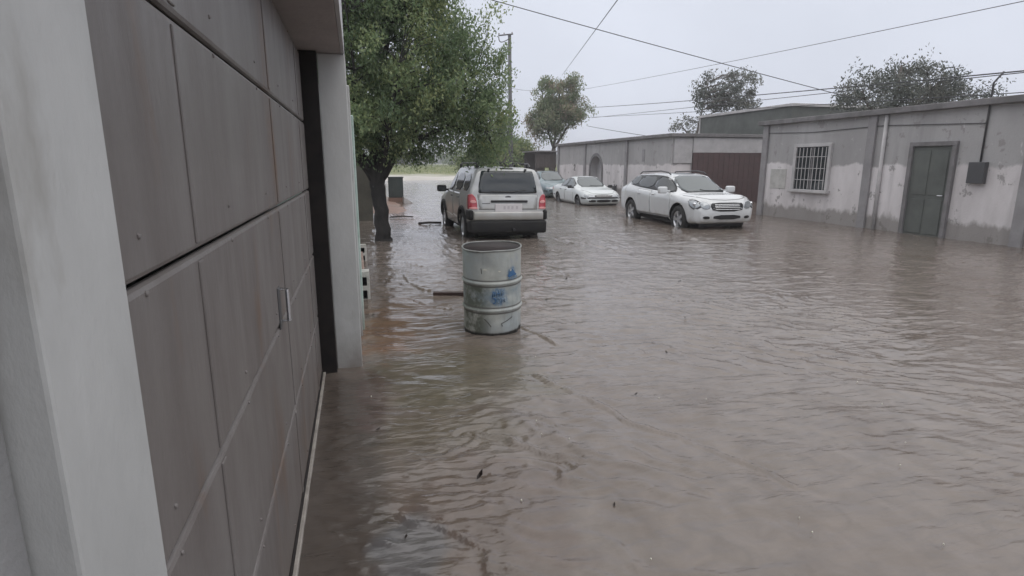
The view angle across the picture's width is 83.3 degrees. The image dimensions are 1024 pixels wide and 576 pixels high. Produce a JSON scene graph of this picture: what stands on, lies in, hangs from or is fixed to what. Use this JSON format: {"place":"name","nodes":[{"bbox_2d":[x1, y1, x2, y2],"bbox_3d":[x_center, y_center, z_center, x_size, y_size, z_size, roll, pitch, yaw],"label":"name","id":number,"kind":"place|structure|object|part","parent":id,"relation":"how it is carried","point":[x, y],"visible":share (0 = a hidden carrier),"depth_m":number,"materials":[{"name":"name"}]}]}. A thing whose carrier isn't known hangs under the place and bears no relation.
{"place":"outdoors","nodes":[
{"label":"outdoors","id":0,"kind":"place"},
{"bbox_2d":[385,163,556,180],"bbox_3d":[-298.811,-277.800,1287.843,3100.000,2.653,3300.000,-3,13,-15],"label":"ground","id":1,"kind":"structure","parent":0,"point":[428,176],"depth_m":74.41,"materials":[{"name":"soil"}]},
{"bbox_2d":[0,0,362,575],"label":"porch house","id":2,"kind":"structure","parent":1,"relation":"on","point":[170,356],"depth_m":1.07,"materials":[{"name":"paint"}]},
{"bbox_2d":[84,0,322,575],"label":"garage door","id":3,"kind":"structure","parent":2,"relation":"in","point":[200,101],"depth_m":1.41,"materials":[{"name":"metal"}]},
{"bbox_2d":[278,84,364,336],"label":"mint house","id":4,"kind":"structure","parent":1,"relation":"on","point":[360,261],"depth_m":5.55,"materials":[{"name":"green"}]},
{"bbox_2d":[360,244,366,260],"bbox_3d":[-2.649,-0.603,10.172,0.150,0.340,0.180,-4,9,-18],"label":"concrete block","id":5,"kind":"object","parent":1,"relation":"on","point":[363,248],"depth_m":10.11,"materials":[{"name":"grey concrete"}]},
{"bbox_2d":[356,159,373,220],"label":"garden wall","id":6,"kind":"structure","parent":1,"relation":"on","point":[365,206],"depth_m":16.98,"materials":[{"name":"grey concrete"}]},
{"bbox_2d":[362,269,370,298],"bbox_3d":[-1.871,-0.016,7.269,0.150,0.420,0.180,-3,13,-15],"label":"concrete block","id":7,"kind":"object","parent":1,"relation":"on","point":[366,283],"depth_m":7.21,"materials":[{"name":"grey concrete"}]},
{"bbox_2d":[373,197,406,212],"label":"mud verge","id":8,"kind":"structure","parent":1,"relation":"on","point":[394,207],"depth_m":21.37,"materials":[{"name":"brown soil"}]},
{"bbox_2d":[388,177,403,201],"bbox_3d":[-5.136,-4.298,25.463,0.680,1.220,0.560,-3,13,-15],"label":"utility cabinet","id":9,"kind":"object","parent":8,"relation":"on","point":[395,188],"visible":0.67,"depth_m":25.21,"materials":[{"name":"grey metal"}]},
{"bbox_2d":[403,197,411,202],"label":"concrete ramp","id":10,"kind":"structure","parent":8,"relation":"on","point":[405,200],"depth_m":24.56,"materials":[{"name":"grey concrete"}]},
{"bbox_2d":[317,0,524,241],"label":"street tree","id":11,"kind":"object","parent":1,"relation":"on","point":[402,100],"visible":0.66,"depth_m":11.75,"materials":[{"name":"green plant"}]},
{"bbox_2d":[436,144,472,164],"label":"distant tree","id":12,"kind":"object","parent":1,"relation":"on","point":[446,161],"visible":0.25,"depth_m":146.85,"materials":[{"name":"green plant"}]},
{"bbox_2d":[391,164,556,173],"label":"bank grass","id":13,"kind":"structure","parent":1,"relation":"on","point":[434,169],"depth_m":87.62,"materials":[{"name":"green plant"}]},
{"bbox_2d":[416,155,556,163],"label":"woods","id":14,"kind":"object","parent":1,"relation":"on","point":[439,162],"visible":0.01,"depth_m":329.12,"materials":[{"name":"green plant"}]},
{"bbox_2d":[461,241,521,335],"bbox_3d":[-0.201,0.018,5.859,0.610,0.929,0.610,-6,16,-22],"label":"oil drum","id":15,"kind":"object","parent":1,"relation":"on","point":[491,279],"visible":0.97,"depth_m":5.63,"materials":[{"name":"paint"}]},
{"bbox_2d":[437,162,546,236],"bbox_3d":[-0.641,-2.285,14.725,2.284,1.823,4.560,-2,12,-16],"label":"parked suv","id":16,"kind":"object","parent":1,"relation":"on","point":[479,201],"visible":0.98,"depth_m":12.82,"materials":[{"name":"silver metal"}]},
{"bbox_3d":[-1.605,-2.209,15.018,0.133,0.709,1.162,-2,12,-16],"label":"door","id":17,"kind":"part","parent":16,"relation":"part of","materials":[{"name":"silver metal"}]},
{"bbox_3d":[-1.482,-2.764,14.819,0.184,0.440,0.897,-2,12,-16],"label":"side window","id":18,"kind":"part","parent":16,"relation":"part of","materials":[{"name":"grey glass"}]},
{"bbox_3d":[-1.350,-1.993,14.032,0.073,0.705,0.840,-3,13,-15],"label":"door","id":19,"kind":"part","parent":16,"relation":"part of","materials":[{"name":"silver metal"}]},
{"bbox_3d":[-1.227,-2.571,13.868,0.155,0.421,0.930,-2,12,-16],"label":"side window","id":20,"kind":"part","parent":16,"relation":"part of","materials":[{"name":"grey glass"}]},
{"bbox_3d":[-0.996,-2.397,13.039,0.141,0.391,0.685,-2,12,-16],"label":"quarter window","id":21,"kind":"part","parent":16,"relation":"part of","materials":[{"name":"grey glass"}]},
{"bbox_3d":[-0.103,-2.348,12.782,1.340,0.501,0.142,-2,12,-16],"label":"rear window","id":22,"kind":"part","parent":16,"relation":"part of","materials":[{"name":"grey glass"}]},
{"bbox_2d":[450,131,537,173],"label":"roadside bush","id":23,"kind":"object","parent":1,"relation":"on","point":[527,146],"visible":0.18,"depth_m":53.56,"materials":[{"name":"green plant"}]},
{"bbox_2d":[487,109,520,166],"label":"slender tree","id":24,"kind":"object","parent":1,"relation":"on","point":[514,144],"visible":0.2,"depth_m":46.76,"materials":[{"name":"green plant"}]},
{"bbox_2d":[498,32,512,166],"bbox_3d":[-0.395,-11.320,37.676,1.056,10.149,0.320,-3,13,-15],"label":"power pole","id":25,"kind":"object","parent":1,"relation":"on","point":[509,98],"visible":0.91,"depth_m":37.33,"materials":[{"name":"brown wood"}]},
{"bbox_2d":[562,0,617,74],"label":"overhead wire","id":26,"kind":"object","parent":25,"relation":"attached to","point":[593,32],"visible":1,"depth_m":18.96,"materials":[{"name":"grey"}]},
{"bbox_2d":[522,151,556,171],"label":"board shed","id":27,"kind":"structure","parent":1,"relation":"on","point":[537,161],"depth_m":43.09,"materials":[{"name":"grey wood"}]},
{"bbox_2d":[521,71,598,170],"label":"seedy tree","id":28,"kind":"object","parent":1,"relation":"on","point":[554,115],"visible":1,"depth_m":43.96,"materials":[{"name":"green plant"}]},
{"bbox_2d":[555,133,762,201],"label":"flat roofed house","id":29,"kind":"structure","parent":1,"relation":"on","point":[722,161],"depth_m":25.29,"materials":[{"name":"paint"}]},
{"bbox_2d":[668,65,763,132],"bbox_3d":[13.793,-10.921,39.513,6.541,8.396,3.742,-3,13,-15],"label":"yard tree","id":30,"kind":"object","parent":1,"relation":"on","point":[733,91],"visible":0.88,"depth_m":38.88,"materials":[{"name":"green plant"}]},
{"bbox_2d":[698,103,878,133],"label":"storey house","id":31,"kind":"structure","parent":1,"relation":"on","point":[745,121],"depth_m":31.04,"materials":[{"name":"grey concrete"}]},
{"bbox_2d":[756,71,1023,247],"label":"corner house","id":32,"kind":"structure","parent":1,"relation":"on","point":[954,170],"depth_m":13.87,"materials":[{"name":"grey paint"}]},
{"bbox_2d":[493,0,890,107],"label":"overhead wire","id":33,"kind":"object","parent":32,"relation":"attached to","point":[686,53],"visible":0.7,"depth_m":16.79,"materials":[{"name":"grey"}]},
{"bbox_2d":[585,92,1023,117],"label":"overhead wire","id":34,"kind":"object","parent":32,"relation":"attached to","point":[844,103],"visible":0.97,"depth_m":18.95,"materials":[{"name":"grey"}]},
{"bbox_2d":[787,142,833,193],"bbox_3d":[8.703,-3.502,16.836,0.145,1.410,1.560,-3,13,-15],"label":"window","id":35,"kind":"structure","parent":32,"relation":"in","point":[811,167],"depth_m":16.79,"materials":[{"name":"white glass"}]},
{"bbox_2d":[897,141,959,237],"bbox_3d":[9.669,-2.204,13.457,0.119,2.360,1.150,-3,13,-15],"label":"door","id":36,"kind":"structure","parent":32,"relation":"in","point":[931,167],"depth_m":13.41,"materials":[{"name":"green metal"}]},
{"bbox_2d":[829,42,1015,112],"bbox_3d":[16.756,-6.705,24.180,8.224,6.651,3.927,-3,13,-15],"label":"yard tree","id":37,"kind":"object","parent":1,"relation":"on","point":[926,90],"visible":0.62,"depth_m":23.24,"materials":[{"name":"green plant"}]},
{"bbox_2d":[298,180,1023,575],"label":"water","id":38,"kind":"structure","parent":0,"point":[748,424],"depth_m":4.00,"materials":[{"name":"brown liquid"}]},
{"bbox_2d":[418,221,440,223],"bbox_3d":[-2.309,-1.830,16.177,0.642,0.081,0.076,-1,12,-6],"label":"stick","id":39,"kind":"object","parent":38,"relation":"on","point":[431,222],"visible":1,"depth_m":16.15,"materials":[{"name":"grey"}]},
{"bbox_2d":[433,291,463,295],"bbox_3d":[-0.760,0.078,7.465,0.521,0.057,0.070,0,12,1],"label":"floating plank","id":40,"kind":"object","parent":38,"relation":"on","point":[449,293],"visible":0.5,"depth_m":7.43,"materials":[{"name":"wood"}]},
{"bbox_2d":[536,171,566,197],"bbox_3d":[1.879,-5.428,30.398,2.012,1.463,4.324,-4,13,-16],"label":"parked sedan","id":41,"kind":"object","parent":38,"relation":"on","point":[548,180],"visible":0.34,"depth_m":29.40,"materials":[{"name":"teal metal"}]},
{"bbox_2d":[553,176,619,204],"bbox_3d":[3.180,-4.197,25.143,2.012,1.358,4.324,-3,13,-14],"label":"parked sedan","id":42,"kind":"object","parent":38,"relation":"on","point":[585,190],"visible":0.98,"depth_m":24.09,"materials":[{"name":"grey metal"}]},
{"bbox_3d":[2.235,-4.197,25.543,0.082,0.575,0.650,-3,13,-14],"label":"door","id":43,"kind":"part","parent":42,"relation":"part of","materials":[{"name":"white metal"}]},
{"bbox_3d":[2.456,-4.020,24.726,0.082,0.575,1.021,-3,13,-14],"label":"door","id":44,"kind":"part","parent":42,"relation":"part of","materials":[{"name":"white metal"}]},
{"bbox_3d":[2.590,-4.517,24.744,0.239,0.359,0.796,-3,13,-14],"label":"side window","id":45,"kind":"part","parent":42,"relation":"part of","materials":[{"name":"grey glass"}]},
{"bbox_2d":[371,356,943,559],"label":"floating leaves","id":46,"kind":"object","parent":38,"relation":"on","point":[706,399],"visible":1,"depth_m":3.23,"materials":[{"name":"beige plant"}]},
{"bbox_2d":[621,170,752,227],"bbox_3d":[4.935,-2.618,16.905,2.366,1.633,4.694,-3,13,-14],"label":"parked suv","id":47,"kind":"object","parent":38,"relation":"on","point":[682,200],"visible":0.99,"depth_m":15.73,"materials":[{"name":"white metal"}]},
{"bbox_3d":[3.888,-3.354,17.948,0.219,0.272,0.559,-3,13,-14],"label":"quarter window","id":48,"kind":"part","parent":47,"relation":"part of","materials":[{"name":"grey glass"}]},
{"bbox_3d":[3.915,-2.610,17.195,0.095,0.677,0.840,-3,13,-14],"label":"door","id":49,"kind":"part","parent":47,"relation":"part of","materials":[{"name":"white metal"}]},
{"bbox_3d":[4.068,-3.170,17.195,0.225,0.352,0.983,-3,13,-14],"label":"side window","id":50,"kind":"part","parent":47,"relation":"part of","materials":[{"name":"grey glass"}]},
{"bbox_3d":[4.199,-2.406,16.252,0.149,0.677,1.111,-3,13,-14],"label":"door","id":51,"kind":"part","parent":47,"relation":"part of","materials":[{"name":"white metal"}]},
{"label":"side window","id":52,"kind":"part","parent":47,"relation":"part of","materials":[{"name":"grey glass"}]},
{"bbox_2d":[347,0,1023,155],"label":"sky","id":53,"kind":"structure","parent":0,"point":[991,40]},
{"bbox_2d":[581,1,1023,89],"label":"overhead wire","id":54,"kind":"object","parent":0,"point":[839,39],"visible":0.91,"depth_m":18.65,"materials":[{"name":"grey"}]},
{"bbox_2d":[592,70,1023,107],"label":"overhead wire","id":55,"kind":"object","parent":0,"point":[846,87],"visible":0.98,"depth_m":18.24,"materials":[{"name":"grey"}]},
{"bbox_2d":[593,72,1023,117],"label":"overhead wire","id":56,"kind":"object","parent":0,"point":[845,91],"visible":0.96,"depth_m":18.36,"materials":[{"name":"grey"}]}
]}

